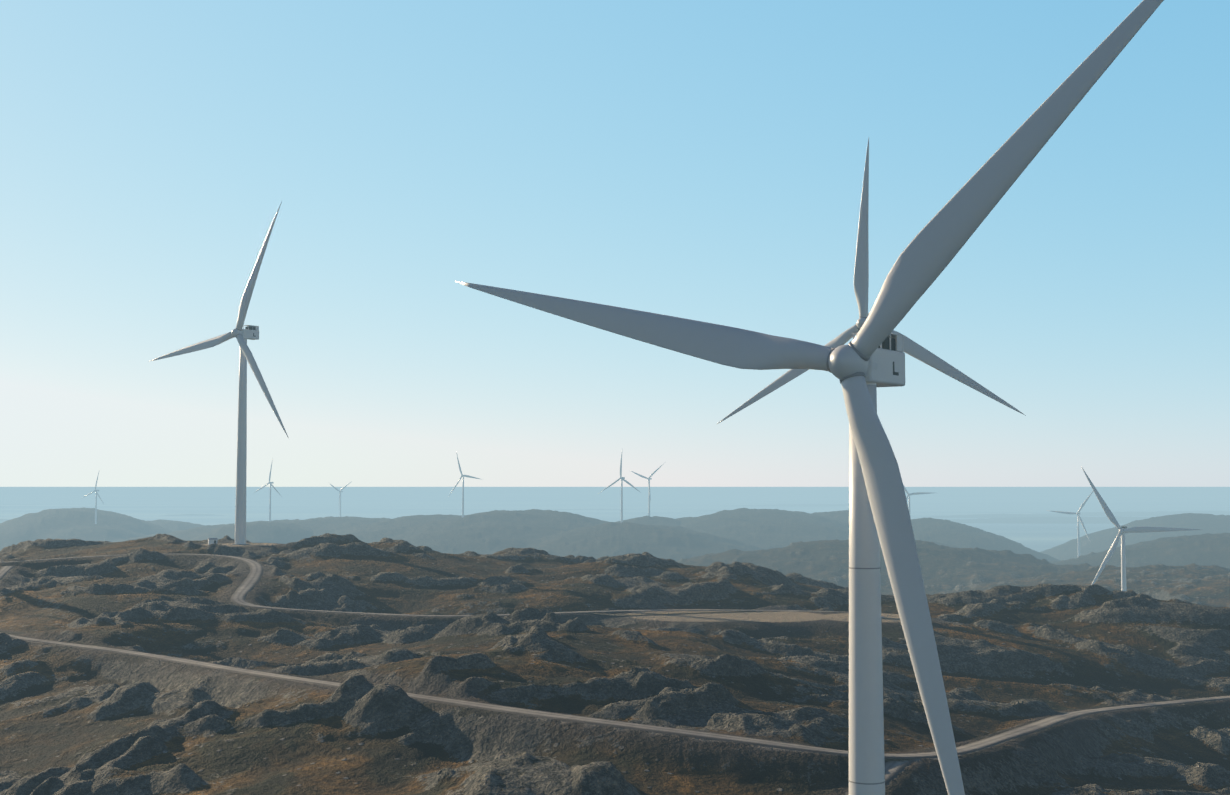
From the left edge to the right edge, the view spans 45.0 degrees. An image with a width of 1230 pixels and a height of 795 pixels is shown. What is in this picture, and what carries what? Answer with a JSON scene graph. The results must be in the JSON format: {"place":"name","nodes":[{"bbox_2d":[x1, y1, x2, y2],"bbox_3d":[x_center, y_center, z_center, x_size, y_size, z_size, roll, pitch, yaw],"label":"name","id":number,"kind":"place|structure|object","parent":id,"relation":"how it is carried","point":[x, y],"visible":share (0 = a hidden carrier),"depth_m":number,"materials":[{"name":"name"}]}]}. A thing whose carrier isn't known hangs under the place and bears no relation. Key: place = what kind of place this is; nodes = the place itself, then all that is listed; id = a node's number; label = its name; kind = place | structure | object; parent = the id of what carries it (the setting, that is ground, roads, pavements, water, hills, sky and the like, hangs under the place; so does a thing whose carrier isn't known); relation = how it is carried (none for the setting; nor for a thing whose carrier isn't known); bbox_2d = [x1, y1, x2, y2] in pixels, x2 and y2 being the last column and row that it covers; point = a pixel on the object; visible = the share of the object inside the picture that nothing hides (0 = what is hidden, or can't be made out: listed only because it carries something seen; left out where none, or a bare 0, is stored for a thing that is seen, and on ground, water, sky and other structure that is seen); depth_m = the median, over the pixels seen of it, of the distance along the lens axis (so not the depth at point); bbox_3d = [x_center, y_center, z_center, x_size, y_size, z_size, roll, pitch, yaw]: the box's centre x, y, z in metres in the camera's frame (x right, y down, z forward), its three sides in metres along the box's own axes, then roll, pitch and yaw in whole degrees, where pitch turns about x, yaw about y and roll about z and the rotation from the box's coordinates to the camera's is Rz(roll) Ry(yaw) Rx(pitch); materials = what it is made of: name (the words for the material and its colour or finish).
{"place":"outdoors","nodes":[
{"label":"outdoors","id":0,"kind":"place"},
{"bbox_2d":[0,566,14,579],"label":"road","id":1,"kind":"structure","parent":0,"point":[4,570],"depth_m":545.64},
{"bbox_2d":[0,554,792,616],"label":"road","id":2,"kind":"structure","parent":0,"point":[249,583],"depth_m":474.64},
{"bbox_2d":[0,504,1229,794],"bbox_3d":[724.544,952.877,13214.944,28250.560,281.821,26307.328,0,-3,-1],"label":"terrain","id":3,"kind":"structure","parent":0,"point":[1024,634],"depth_m":384.87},
{"bbox_2d":[84,469,103,523],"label":"turbine","id":4,"kind":"object","parent":3,"relation":"on","point":[95,490],"visible":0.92,"depth_m":3821.74,"materials":[{"name":"metal"}]},
{"bbox_2d":[208,538,217,544],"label":"kiosk","id":5,"kind":"object","parent":3,"relation":"on","point":[212,540],"visible":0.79,"depth_m":628.42,"materials":[{"name":"metal"}]},
{"bbox_2d":[148,202,287,544],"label":"turbine","id":6,"kind":"object","parent":3,"relation":"on","point":[243,335],"visible":0.96,"depth_m":633.26,"materials":[{"name":"metal"}]},
{"bbox_2d":[254,459,279,520],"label":"turbine","id":7,"kind":"object","parent":3,"relation":"on","point":[270,483],"visible":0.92,"depth_m":3400.79,"materials":[{"name":"metal"}]},
{"bbox_2d":[330,482,350,516],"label":"turbine","id":8,"kind":"object","parent":3,"relation":"on","point":[340,491],"visible":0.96,"depth_m":4510.29,"materials":[{"name":"metal"}]},
{"bbox_2d":[449,452,479,516],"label":"turbine","id":9,"kind":"object","parent":3,"relation":"on","point":[462,475],"visible":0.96,"depth_m":3177.05,"materials":[{"name":"metal"}]},
{"bbox_2d":[601,453,639,521],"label":"turbine","id":10,"kind":"object","parent":3,"relation":"on","point":[623,479],"visible":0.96,"depth_m":2910.17,"materials":[{"name":"metal"}]},
{"bbox_2d":[631,464,662,515],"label":"turbine","id":11,"kind":"object","parent":3,"relation":"on","point":[649,496],"visible":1,"depth_m":3456.54,"materials":[{"name":"metal"}]},
{"bbox_2d":[455,0,1163,794],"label":"turbine","id":12,"kind":"object","parent":3,"relation":"on","point":[865,362],"visible":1,"depth_m":158.50,"materials":[{"name":"metal"}]},
{"bbox_2d":[717,139,1025,617],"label":"turbine","id":13,"kind":"object","parent":3,"relation":"on","point":[912,348],"visible":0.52,"depth_m":459.89,"materials":[{"name":"metal"}]},
{"bbox_2d":[903,485,930,518],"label":"turbine","id":14,"kind":"object","parent":3,"relation":"on","point":[909,494],"visible":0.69,"depth_m":2868.55,"materials":[{"name":"metal"}]},
{"bbox_2d":[1046,491,1092,556],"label":"turbine","id":15,"kind":"object","parent":3,"relation":"on","point":[1078,513],"visible":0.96,"depth_m":2722.70,"materials":[{"name":"metal"}]},
{"bbox_2d":[1081,466,1200,590],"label":"turbine","id":16,"kind":"object","parent":3,"relation":"on","point":[1123,531],"visible":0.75,"depth_m":1138.09,"materials":[{"name":"metal"}]},
{"bbox_2d":[0,487,1229,551],"bbox_3d":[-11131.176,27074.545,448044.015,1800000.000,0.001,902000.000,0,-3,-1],"label":"sea","id":17,"kind":"structure","parent":0,"point":[155,503],"depth_m":24648.84,"materials":[{"name":"liquid"}]},
{"bbox_2d":[0,0,1229,486],"label":"sky","id":18,"kind":"structure","parent":0,"point":[698,160],"materials":[{"name":"blue"}]},
{"bbox_2d":[8,634,1229,758],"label":"road","id":19,"kind":"structure","parent":0,"point":[1042,724],"depth_m":268.31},
{"bbox_2d":[846,761,908,794],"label":"rock","id":20,"kind":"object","parent":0,"point":[893,769],"depth_m":232.56,"materials":[{"name":"grey stone"}]}
]}

